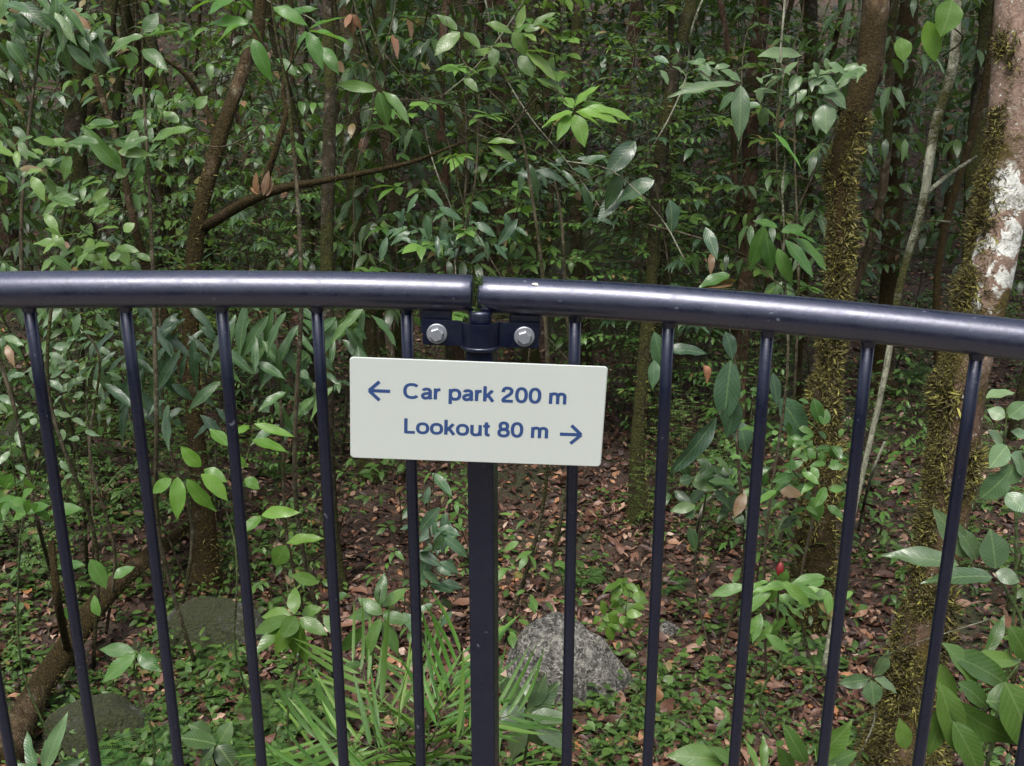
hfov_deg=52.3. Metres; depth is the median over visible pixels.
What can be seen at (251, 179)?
background tree
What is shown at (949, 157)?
background tree
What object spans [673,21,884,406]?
understorey sapling
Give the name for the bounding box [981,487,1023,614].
understorey sapling
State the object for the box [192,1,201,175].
background tree
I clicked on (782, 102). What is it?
understorey sapling
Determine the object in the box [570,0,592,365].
rainforest tree
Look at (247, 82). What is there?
background tree
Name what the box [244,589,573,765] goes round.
palm seedling
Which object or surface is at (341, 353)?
understorey sapling
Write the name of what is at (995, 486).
shrub
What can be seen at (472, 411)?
direction sign
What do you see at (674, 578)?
fern
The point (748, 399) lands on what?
understorey sapling
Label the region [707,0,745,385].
background tree
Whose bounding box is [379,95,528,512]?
sapling
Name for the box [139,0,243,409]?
background tree
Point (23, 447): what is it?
leaning stick
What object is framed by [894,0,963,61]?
branch spray
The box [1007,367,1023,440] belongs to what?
background tree
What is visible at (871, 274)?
understorey sapling
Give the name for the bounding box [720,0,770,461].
rainforest tree
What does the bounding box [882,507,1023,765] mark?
shrub
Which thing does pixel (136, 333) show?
understorey sapling
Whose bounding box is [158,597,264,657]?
boulder
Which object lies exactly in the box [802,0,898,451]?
background tree
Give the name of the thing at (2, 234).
rainforest tree
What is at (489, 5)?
background tree
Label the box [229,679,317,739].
fern
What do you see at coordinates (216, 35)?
understorey shrub
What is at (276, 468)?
fern
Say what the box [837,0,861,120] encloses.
background tree
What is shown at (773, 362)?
understorey shrub
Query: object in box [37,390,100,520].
understorey shrub
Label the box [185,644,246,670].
fern
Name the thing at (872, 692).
seedling
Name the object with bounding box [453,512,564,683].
understorey sapling
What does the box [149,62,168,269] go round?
background tree
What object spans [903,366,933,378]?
fern
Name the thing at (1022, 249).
understorey shrub
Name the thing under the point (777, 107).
hanging vine
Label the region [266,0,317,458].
background tree
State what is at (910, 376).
fern
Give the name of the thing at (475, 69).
understorey shrub
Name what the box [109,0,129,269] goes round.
background tree
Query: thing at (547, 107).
background tree
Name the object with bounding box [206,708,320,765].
fern
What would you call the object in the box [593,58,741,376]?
understorey sapling
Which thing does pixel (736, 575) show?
understorey sapling
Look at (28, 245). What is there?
understorey sapling
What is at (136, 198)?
understorey sapling
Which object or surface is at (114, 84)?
background tree
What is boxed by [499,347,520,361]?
understorey sapling
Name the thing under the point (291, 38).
background tree
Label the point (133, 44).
hanging vine
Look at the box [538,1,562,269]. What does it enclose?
background tree
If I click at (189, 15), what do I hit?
background tree
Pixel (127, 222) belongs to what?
understorey sapling
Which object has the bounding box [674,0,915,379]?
understorey sapling
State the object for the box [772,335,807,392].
understorey shrub
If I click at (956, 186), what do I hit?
background tree
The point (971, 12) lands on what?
background tree
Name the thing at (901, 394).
fern
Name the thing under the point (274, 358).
sapling
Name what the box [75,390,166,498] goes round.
understorey sapling
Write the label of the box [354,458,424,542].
understorey sapling
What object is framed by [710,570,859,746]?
seedling
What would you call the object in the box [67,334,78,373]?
understorey sapling
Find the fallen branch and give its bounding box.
[0,495,212,764]
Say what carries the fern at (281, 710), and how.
on the forest floor
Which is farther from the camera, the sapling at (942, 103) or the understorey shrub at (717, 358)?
the understorey shrub at (717, 358)
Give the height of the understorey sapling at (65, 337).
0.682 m
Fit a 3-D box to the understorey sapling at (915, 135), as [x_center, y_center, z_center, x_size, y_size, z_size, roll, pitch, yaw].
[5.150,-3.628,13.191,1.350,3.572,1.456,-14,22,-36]
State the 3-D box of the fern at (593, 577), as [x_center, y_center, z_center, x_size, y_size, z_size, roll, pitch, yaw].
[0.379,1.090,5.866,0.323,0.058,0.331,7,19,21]
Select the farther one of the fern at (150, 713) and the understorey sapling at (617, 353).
the understorey sapling at (617, 353)
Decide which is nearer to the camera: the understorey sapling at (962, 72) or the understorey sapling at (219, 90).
the understorey sapling at (219, 90)
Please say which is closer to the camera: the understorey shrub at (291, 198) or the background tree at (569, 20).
the understorey shrub at (291, 198)
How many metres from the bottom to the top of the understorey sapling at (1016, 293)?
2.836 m
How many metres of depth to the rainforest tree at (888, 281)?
8.94 m
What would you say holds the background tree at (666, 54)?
on the forest floor
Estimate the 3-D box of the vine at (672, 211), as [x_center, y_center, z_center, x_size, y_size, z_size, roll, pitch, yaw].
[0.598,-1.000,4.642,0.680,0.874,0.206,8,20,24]
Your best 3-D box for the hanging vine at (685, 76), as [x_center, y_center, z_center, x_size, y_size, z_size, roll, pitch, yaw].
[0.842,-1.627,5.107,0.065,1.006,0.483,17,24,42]
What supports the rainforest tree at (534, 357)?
on the forest floor
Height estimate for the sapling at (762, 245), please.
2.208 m
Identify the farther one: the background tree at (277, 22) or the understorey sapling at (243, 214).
the background tree at (277, 22)
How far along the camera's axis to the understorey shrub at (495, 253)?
8.68 m
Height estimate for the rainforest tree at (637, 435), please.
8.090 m
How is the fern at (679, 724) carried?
on the forest floor
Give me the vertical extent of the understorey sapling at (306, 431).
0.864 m
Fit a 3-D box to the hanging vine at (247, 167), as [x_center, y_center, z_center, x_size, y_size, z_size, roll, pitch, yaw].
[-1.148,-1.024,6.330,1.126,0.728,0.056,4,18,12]
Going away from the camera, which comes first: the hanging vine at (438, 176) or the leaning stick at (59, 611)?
the leaning stick at (59, 611)
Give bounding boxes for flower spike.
[776,562,783,575]
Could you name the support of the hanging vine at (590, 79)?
hanging from the rainforest tree at (841, 165)
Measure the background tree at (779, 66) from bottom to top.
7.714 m
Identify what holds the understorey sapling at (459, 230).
on the forest floor
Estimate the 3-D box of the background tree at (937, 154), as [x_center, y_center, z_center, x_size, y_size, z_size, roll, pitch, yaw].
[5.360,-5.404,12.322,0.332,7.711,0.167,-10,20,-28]
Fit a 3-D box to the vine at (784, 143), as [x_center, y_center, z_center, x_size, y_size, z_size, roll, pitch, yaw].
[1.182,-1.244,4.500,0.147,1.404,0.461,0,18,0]
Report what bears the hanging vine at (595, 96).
hanging from the rainforest tree at (841, 165)
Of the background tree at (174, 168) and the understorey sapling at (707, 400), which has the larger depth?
the background tree at (174, 168)
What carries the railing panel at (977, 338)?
attached to the fence post
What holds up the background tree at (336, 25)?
on the forest floor
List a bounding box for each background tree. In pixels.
[56,32,72,270]
[70,0,87,402]
[89,53,134,242]
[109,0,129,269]
[112,42,116,100]
[114,25,128,173]
[118,0,184,266]
[128,50,160,224]
[130,0,173,185]
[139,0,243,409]
[149,3,183,208]
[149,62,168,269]
[168,1,186,172]
[185,4,201,50]
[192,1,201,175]
[230,3,251,187]
[231,4,244,179]
[234,0,268,265]
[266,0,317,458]
[273,1,279,66]
[279,0,315,266]
[289,0,305,361]
[303,0,314,215]
[308,0,312,82]
[333,0,351,360]
[335,46,386,357]
[353,5,387,253]
[365,3,370,63]
[398,23,413,156]
[435,0,464,360]
[470,1,493,264]
[472,0,484,113]
[474,0,495,265]
[481,0,496,274]
[520,0,554,362]
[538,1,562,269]
[538,3,547,224]
[560,8,561,53]
[565,2,583,152]
[566,5,583,88]
[569,64,585,234]
[582,1,597,61]
[588,2,614,123]
[611,0,641,236]
[612,0,629,127]
[633,0,643,228]
[637,29,647,91]
[654,0,673,464]
[657,2,677,197]
[662,2,680,162]
[677,24,691,144]
[682,4,707,234]
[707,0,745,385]
[707,4,738,133]
[710,4,720,61]
[717,0,741,260]
[763,0,794,291]
[770,6,780,215]
[786,0,818,280]
[796,0,805,150]
[796,2,846,403]
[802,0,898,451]
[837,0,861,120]
[846,0,854,45]
[881,4,900,257]
[930,110,946,233]
[932,1,993,365]
[937,31,952,237]
[968,2,974,62]
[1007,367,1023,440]
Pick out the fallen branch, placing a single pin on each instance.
(49, 672)
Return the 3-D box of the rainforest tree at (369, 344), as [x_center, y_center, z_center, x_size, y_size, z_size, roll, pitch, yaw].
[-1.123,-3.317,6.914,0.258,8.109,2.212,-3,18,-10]
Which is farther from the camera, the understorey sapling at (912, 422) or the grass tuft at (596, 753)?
the understorey sapling at (912, 422)
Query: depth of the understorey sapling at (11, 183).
6.53 m
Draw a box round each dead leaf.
[644,687,663,701]
[703,365,710,382]
[704,279,735,287]
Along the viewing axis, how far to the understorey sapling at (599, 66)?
11.28 m
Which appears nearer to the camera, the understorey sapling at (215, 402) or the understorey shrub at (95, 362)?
the understorey shrub at (95, 362)
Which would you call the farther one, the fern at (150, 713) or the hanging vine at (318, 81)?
the hanging vine at (318, 81)
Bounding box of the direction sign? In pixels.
[350,357,607,465]
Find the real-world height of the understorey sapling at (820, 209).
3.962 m
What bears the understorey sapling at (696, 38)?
on the forest floor
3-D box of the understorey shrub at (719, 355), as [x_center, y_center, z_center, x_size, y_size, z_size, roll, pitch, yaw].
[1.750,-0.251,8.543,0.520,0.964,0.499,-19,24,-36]
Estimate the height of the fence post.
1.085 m
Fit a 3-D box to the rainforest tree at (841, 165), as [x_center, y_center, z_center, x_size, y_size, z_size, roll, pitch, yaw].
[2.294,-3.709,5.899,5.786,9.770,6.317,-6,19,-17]
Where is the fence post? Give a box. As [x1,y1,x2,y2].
[422,308,538,765]
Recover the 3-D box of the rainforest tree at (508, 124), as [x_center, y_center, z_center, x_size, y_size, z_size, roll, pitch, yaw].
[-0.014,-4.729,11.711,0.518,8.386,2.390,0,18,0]
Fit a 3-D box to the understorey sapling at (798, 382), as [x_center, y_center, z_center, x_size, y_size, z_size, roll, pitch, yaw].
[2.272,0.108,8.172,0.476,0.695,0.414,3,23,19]
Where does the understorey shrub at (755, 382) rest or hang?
on the forest floor
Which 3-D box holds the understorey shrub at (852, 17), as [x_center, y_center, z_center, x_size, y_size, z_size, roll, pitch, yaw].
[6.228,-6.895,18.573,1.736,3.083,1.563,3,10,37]
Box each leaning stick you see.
[0,355,66,623]
[48,540,74,665]
[857,441,885,530]
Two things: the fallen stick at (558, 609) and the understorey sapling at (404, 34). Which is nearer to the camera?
the fallen stick at (558, 609)
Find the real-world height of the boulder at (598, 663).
0.711 m
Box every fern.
[78,715,190,765]
[112,504,163,525]
[140,707,157,720]
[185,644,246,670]
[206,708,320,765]
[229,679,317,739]
[262,461,300,479]
[262,679,369,742]
[554,559,606,586]
[629,711,691,753]
[644,575,691,596]
[649,387,679,397]
[769,631,826,673]
[790,479,801,487]
[811,727,866,765]
[890,385,922,397]
[894,374,922,386]
[895,370,927,384]
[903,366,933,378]
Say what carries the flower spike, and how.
attached to the seedling at (803, 590)
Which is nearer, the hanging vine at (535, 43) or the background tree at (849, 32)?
the hanging vine at (535, 43)
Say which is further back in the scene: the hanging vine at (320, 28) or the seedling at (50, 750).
the hanging vine at (320, 28)
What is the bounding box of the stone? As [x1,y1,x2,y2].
[660,621,680,635]
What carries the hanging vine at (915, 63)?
hanging from the understorey sapling at (912, 30)
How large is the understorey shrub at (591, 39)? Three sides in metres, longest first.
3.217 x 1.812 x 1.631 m
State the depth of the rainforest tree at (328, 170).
5.58 m
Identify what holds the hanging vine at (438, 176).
hanging from the understorey sapling at (459, 230)
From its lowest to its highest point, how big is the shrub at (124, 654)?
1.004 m
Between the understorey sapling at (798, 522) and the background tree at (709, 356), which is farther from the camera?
the background tree at (709, 356)
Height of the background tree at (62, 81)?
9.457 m
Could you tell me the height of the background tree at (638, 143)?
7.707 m
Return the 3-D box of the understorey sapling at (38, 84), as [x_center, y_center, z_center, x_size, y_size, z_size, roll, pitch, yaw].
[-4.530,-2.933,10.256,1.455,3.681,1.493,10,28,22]
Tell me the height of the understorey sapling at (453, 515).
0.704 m
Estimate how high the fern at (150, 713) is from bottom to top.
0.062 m
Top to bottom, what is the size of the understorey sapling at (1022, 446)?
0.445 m
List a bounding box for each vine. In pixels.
[16,162,102,197]
[122,3,212,69]
[132,0,162,120]
[138,0,225,183]
[146,171,222,183]
[159,94,298,147]
[231,152,402,272]
[234,0,321,165]
[267,0,362,58]
[276,0,373,150]
[314,240,497,255]
[325,0,396,213]
[343,0,374,320]
[344,99,605,191]
[365,0,567,359]
[370,64,491,139]
[421,98,455,273]
[440,0,524,97]
[464,1,580,48]
[473,0,501,245]
[484,0,600,207]
[492,1,522,103]
[500,0,644,212]
[502,0,557,245]
[566,0,592,204]
[567,55,717,259]
[597,104,676,202]
[645,0,702,157]
[647,224,806,296]
[735,0,760,166]
[753,0,803,101]
[754,0,810,259]
[773,0,802,251]
[898,30,943,77]
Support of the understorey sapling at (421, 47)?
on the forest floor
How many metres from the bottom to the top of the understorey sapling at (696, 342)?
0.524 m
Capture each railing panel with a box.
[0,270,472,765]
[477,276,1023,765]
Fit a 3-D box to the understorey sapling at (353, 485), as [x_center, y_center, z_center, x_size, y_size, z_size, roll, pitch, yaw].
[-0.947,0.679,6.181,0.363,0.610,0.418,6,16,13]
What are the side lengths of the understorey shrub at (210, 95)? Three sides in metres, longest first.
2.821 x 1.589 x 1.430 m
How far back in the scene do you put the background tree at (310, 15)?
17.53 m
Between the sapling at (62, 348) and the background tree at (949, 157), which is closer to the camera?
the sapling at (62, 348)
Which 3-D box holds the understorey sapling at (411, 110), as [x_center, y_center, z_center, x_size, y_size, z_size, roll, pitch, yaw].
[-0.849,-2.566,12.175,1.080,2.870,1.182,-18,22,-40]
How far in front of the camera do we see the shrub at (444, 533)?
4.62 m
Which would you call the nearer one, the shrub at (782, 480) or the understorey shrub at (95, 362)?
the shrub at (782, 480)
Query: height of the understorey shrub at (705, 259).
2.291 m
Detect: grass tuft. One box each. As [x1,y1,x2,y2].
[547,727,638,765]
[573,698,644,745]
[577,722,666,765]
[625,667,700,708]
[627,685,708,732]
[655,712,754,752]
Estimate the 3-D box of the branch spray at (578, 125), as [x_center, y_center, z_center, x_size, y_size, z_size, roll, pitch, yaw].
[0.211,-1.058,4.134,0.525,0.232,0.259,7,19,22]
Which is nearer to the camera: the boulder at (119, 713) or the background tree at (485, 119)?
the boulder at (119, 713)
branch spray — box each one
[335,76,409,125]
[479,137,515,162]
[517,86,633,146]
[668,56,749,140]
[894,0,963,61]
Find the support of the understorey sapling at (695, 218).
on the forest floor
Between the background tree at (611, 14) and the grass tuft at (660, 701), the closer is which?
the grass tuft at (660, 701)
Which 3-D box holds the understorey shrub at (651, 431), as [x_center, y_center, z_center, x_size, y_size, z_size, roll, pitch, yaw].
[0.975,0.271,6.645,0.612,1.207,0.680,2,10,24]
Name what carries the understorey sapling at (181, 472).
on the forest floor
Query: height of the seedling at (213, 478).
1.352 m
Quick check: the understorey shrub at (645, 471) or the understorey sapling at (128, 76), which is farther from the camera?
the understorey sapling at (128, 76)
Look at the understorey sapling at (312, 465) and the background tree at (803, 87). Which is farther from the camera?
the background tree at (803, 87)
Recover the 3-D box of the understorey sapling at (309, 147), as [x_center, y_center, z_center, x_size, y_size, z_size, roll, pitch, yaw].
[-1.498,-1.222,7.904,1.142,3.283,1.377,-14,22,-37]
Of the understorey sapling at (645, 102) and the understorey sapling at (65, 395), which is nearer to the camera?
the understorey sapling at (65, 395)
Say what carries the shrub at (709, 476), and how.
on the forest floor
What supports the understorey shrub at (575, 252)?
on the forest floor
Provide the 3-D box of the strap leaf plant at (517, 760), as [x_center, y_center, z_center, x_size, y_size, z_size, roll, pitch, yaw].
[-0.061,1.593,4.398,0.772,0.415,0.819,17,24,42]
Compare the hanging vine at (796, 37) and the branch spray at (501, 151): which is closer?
the branch spray at (501, 151)
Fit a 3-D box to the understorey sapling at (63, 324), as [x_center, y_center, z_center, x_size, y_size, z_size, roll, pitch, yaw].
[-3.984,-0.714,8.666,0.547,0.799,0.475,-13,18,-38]
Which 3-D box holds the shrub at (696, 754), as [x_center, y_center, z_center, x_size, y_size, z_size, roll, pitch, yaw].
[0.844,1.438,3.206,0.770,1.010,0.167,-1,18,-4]
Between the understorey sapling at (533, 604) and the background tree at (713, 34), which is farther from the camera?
the background tree at (713, 34)
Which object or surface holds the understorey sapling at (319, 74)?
on the forest floor
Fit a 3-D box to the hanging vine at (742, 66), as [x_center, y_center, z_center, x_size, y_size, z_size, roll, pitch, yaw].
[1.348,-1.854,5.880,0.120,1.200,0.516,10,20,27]
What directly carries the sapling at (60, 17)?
on the forest floor
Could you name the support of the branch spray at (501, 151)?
attached to the sapling at (448, 41)
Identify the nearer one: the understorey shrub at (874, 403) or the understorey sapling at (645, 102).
the understorey shrub at (874, 403)
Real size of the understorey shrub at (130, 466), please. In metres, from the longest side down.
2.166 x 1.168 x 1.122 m
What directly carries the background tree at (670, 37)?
on the forest floor
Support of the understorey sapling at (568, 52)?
on the forest floor
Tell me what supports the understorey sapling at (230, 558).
on the forest floor
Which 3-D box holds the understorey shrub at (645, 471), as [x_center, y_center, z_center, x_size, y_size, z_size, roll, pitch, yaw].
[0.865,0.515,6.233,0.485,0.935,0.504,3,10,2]
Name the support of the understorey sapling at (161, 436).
on the forest floor
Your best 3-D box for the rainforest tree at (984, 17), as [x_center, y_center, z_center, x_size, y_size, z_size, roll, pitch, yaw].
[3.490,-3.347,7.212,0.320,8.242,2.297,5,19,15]
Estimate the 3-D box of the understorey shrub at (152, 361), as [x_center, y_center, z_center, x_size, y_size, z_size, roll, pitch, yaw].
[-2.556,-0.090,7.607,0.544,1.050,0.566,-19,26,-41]
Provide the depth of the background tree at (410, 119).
15.76 m
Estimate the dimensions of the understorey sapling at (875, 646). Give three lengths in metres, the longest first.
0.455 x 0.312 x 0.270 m
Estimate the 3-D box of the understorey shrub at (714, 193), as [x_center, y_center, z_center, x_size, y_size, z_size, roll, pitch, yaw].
[1.859,-1.735,9.523,1.634,3.224,1.816,-10,13,-36]
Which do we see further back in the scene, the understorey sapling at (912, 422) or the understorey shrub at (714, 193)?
the understorey shrub at (714, 193)
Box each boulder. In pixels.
[41,693,145,760]
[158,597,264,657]
[506,612,634,705]
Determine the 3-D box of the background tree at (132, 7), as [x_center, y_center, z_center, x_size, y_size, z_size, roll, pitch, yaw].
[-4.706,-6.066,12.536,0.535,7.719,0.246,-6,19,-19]
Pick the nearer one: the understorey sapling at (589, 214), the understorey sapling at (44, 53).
the understorey sapling at (589, 214)
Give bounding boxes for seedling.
[18,711,85,765]
[153,423,299,700]
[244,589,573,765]
[256,533,327,763]
[323,572,410,765]
[593,578,648,733]
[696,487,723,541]
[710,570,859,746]
[838,617,995,765]
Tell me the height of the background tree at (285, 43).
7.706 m
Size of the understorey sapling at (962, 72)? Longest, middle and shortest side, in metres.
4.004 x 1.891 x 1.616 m
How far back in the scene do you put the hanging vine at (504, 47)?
6.76 m
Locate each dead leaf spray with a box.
[250,171,272,200]
[344,5,362,35]
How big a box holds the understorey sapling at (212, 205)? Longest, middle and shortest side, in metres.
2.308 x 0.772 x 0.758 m
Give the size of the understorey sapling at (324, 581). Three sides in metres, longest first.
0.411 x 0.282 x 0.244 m
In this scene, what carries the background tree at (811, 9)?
on the forest floor
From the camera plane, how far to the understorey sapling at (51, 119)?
8.47 m
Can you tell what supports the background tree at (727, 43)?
on the forest floor
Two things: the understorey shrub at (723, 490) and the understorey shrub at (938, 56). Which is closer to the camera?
the understorey shrub at (723, 490)
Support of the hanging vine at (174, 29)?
hanging from the background tree at (309, 220)
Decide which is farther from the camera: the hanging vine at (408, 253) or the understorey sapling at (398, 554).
the hanging vine at (408, 253)
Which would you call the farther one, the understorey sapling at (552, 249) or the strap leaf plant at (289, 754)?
the understorey sapling at (552, 249)
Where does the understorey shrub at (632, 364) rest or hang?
on the forest floor
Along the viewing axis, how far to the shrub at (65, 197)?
4.32 m
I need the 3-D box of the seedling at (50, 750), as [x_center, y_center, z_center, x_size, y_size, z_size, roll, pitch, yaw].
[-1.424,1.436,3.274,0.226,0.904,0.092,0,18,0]
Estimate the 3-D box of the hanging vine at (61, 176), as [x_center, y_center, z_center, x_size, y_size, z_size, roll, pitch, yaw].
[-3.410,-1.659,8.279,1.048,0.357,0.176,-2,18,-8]
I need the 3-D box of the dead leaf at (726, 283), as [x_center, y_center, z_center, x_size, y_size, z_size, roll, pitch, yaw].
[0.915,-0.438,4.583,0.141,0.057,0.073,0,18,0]
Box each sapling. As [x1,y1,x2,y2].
[0,0,94,270]
[0,0,112,489]
[0,0,112,574]
[0,0,127,208]
[0,0,181,383]
[0,8,70,328]
[0,13,123,384]
[0,47,115,421]
[0,61,115,403]
[0,83,194,559]
[0,98,48,205]
[0,119,50,259]
[0,127,29,565]
[0,260,18,268]
[0,308,151,634]
[0,345,22,393]
[0,360,48,490]
[0,369,82,480]
[0,404,81,520]
[0,412,38,484]
[0,428,50,566]
[0,436,92,578]
[2,250,69,337]
[4,8,202,269]
[6,0,174,269]
[6,12,101,237]
[14,0,112,179]
[23,0,139,185]
[26,0,251,503]
[37,313,77,377]
[49,0,194,249]
[56,375,90,423]
[66,13,206,667]
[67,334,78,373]
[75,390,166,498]
[75,440,125,507]
[89,308,235,605]
[107,0,322,423]
[107,189,147,247]
[108,186,159,244]
[112,315,147,359]
[122,0,319,395]
[130,386,183,456]
[154,134,262,416]
[155,0,438,357]
[166,456,215,524]
[172,109,351,490]
[178,53,367,463]
[187,0,353,677]
[188,308,396,614]
[193,15,319,352]
[201,0,302,115]
[205,390,248,458]
[213,0,407,337]
[219,513,264,585]
[245,354,259,388]
[250,478,316,600]
[253,214,292,261]
[264,361,349,465]
[278,0,414,199]
[284,0,509,454]
[291,545,350,605]
[296,0,496,485]
[297,436,341,494]
[303,50,409,245]
[303,483,322,548]
[308,0,434,198]
[312,442,384,534]
[315,1,423,147]
[316,0,512,270]
[323,6,572,643]
[334,309,388,369]
[334,354,344,391]
[337,7,414,165]
[351,0,586,484]
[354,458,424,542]
[356,0,441,105]
[361,546,445,642]
[376,0,618,319]
[376,82,516,358]
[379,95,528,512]
[379,342,390,353]
[387,317,435,359]
[388,36,494,274]
[404,0,524,171]
[405,0,565,273]
[418,461,467,511]
[418,470,513,577]
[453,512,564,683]
[459,472,467,514]
[469,75,605,362]
[475,0,607,254]
[489,140,653,597]
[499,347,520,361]
[550,5,621,152]
[550,348,566,363]
[555,0,745,332]
[565,0,738,268]
[570,19,754,474]
[582,114,677,377]
[583,11,751,282]
[591,0,859,430]
[592,47,866,579]
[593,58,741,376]
[605,365,634,432]
[606,0,826,338]
[606,333,636,431]
[609,0,796,402]
[620,322,638,353]
[639,0,728,285]
[648,329,807,670]
[658,323,709,400]
[670,0,776,212]
[670,0,986,387]
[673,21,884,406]
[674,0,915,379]
[687,327,714,356]
[690,524,805,617]
[693,0,862,286]
[694,407,798,550]
[698,219,827,679]
[699,367,773,495]
[701,346,746,407]
[716,26,870,425]
[721,0,900,364]
[755,499,846,631]
[766,431,788,463]
[768,0,978,365]
[771,355,811,404]
[792,416,852,492]
[817,0,858,45]
[820,0,977,676]
[838,449,889,537]
[841,425,869,476]
[842,383,868,435]
[853,0,977,368]
[863,2,977,165]
[865,624,895,649]
[868,504,913,605]
[874,352,928,442]
[879,415,991,507]
[884,579,956,635]
[885,0,1023,295]
[885,424,973,506]
[887,400,925,455]
[902,292,918,307]
[908,436,977,500]
[913,0,977,87]
[917,0,978,134]
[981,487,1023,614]
[1005,298,1023,315]
[1006,259,1023,318]
[1011,418,1023,449]
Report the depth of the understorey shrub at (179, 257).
7.72 m
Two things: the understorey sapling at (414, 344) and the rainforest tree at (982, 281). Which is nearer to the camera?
the rainforest tree at (982, 281)
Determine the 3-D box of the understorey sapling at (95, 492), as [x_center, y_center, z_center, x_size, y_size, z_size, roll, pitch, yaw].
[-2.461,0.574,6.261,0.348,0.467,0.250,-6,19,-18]
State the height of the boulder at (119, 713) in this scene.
0.350 m
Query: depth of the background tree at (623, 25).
16.42 m
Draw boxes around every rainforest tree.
[0,16,18,270]
[64,0,125,439]
[92,0,462,594]
[319,0,348,592]
[338,0,390,481]
[371,0,401,358]
[446,0,472,359]
[488,0,520,277]
[523,0,542,363]
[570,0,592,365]
[623,0,696,524]
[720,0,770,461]
[780,0,889,638]
[853,0,1023,765]
[869,0,918,398]
[962,0,992,257]
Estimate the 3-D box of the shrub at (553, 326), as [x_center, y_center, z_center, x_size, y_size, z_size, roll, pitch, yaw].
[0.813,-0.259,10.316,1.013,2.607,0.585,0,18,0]
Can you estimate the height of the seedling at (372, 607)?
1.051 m
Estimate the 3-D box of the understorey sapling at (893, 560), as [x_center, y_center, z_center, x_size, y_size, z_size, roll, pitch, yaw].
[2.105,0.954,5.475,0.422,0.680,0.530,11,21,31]
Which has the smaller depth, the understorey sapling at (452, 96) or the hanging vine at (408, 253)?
the hanging vine at (408, 253)
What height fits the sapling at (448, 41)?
2.940 m
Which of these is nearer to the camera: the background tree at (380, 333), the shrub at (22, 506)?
the shrub at (22, 506)
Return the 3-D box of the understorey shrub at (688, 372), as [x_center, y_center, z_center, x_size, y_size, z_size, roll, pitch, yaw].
[1.049,-0.751,6.713,1.752,3.111,1.577,8,20,24]
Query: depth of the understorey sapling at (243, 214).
6.16 m
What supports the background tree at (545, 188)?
on the forest floor
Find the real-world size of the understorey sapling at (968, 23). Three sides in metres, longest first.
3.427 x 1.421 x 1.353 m
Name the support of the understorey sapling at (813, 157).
on the forest floor
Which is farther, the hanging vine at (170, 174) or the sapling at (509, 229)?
the hanging vine at (170, 174)
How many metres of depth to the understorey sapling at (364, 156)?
10.48 m
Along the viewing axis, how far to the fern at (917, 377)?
9.08 m
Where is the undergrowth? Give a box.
[14,0,1023,301]
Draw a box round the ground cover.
[0,121,1023,765]
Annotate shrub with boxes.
[0,123,156,668]
[0,171,46,251]
[0,315,64,435]
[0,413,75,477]
[0,474,81,761]
[9,449,105,601]
[32,181,245,578]
[36,308,117,467]
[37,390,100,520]
[57,559,160,765]
[105,403,153,462]
[110,77,290,435]
[116,311,184,420]
[138,376,223,526]
[144,330,184,446]
[147,0,305,251]
[147,161,336,523]
[169,6,283,208]
[181,721,234,765]
[400,473,466,674]
[425,7,516,141]
[437,0,721,434]
[465,137,554,360]
[499,674,561,765]
[528,11,789,465]
[543,225,640,353]
[560,0,670,143]
[565,21,754,354]
[590,134,724,378]
[609,321,671,419]
[615,398,701,537]
[618,279,697,397]
[622,330,717,502]
[666,457,803,654]
[666,718,911,765]
[667,386,724,496]
[671,2,823,358]
[693,429,748,547]
[699,344,751,456]
[701,67,867,301]
[705,329,752,389]
[716,333,798,463]
[730,398,850,661]
[746,339,784,445]
[748,336,790,391]
[752,334,814,400]
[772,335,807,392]
[821,2,889,51]
[843,371,904,475]
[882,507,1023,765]
[895,349,933,424]
[911,420,1004,529]
[916,8,963,91]
[919,0,978,229]
[927,615,1023,765]
[979,389,1023,752]
[1014,236,1023,312]
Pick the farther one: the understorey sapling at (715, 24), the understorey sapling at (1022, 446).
the understorey sapling at (715, 24)
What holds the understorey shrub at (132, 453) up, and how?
on the forest floor
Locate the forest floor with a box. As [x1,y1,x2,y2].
[0,0,1023,765]
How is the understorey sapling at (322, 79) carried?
on the forest floor
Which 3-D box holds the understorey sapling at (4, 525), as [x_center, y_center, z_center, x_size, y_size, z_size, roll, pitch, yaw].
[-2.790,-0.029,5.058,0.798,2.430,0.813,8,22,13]
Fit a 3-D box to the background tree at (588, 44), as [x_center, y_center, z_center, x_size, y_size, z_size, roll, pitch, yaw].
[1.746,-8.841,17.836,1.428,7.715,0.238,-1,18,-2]
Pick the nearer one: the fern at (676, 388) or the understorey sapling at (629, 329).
the fern at (676, 388)
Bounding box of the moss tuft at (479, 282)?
[472,273,483,311]
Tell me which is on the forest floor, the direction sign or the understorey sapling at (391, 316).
the understorey sapling at (391, 316)
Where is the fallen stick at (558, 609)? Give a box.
[502,596,581,614]
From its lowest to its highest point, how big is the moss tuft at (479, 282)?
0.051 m
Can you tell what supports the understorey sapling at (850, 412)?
on the forest floor
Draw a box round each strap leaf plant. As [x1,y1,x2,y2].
[235,695,471,765]
[394,705,590,765]
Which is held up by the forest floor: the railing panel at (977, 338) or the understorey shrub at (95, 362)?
the understorey shrub at (95, 362)
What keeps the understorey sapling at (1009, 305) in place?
on the forest floor
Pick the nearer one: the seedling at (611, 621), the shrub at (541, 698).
the shrub at (541, 698)
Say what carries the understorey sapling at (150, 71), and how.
on the forest floor
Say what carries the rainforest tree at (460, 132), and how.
on the forest floor
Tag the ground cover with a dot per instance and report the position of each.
(226, 673)
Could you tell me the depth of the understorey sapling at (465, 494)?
6.41 m

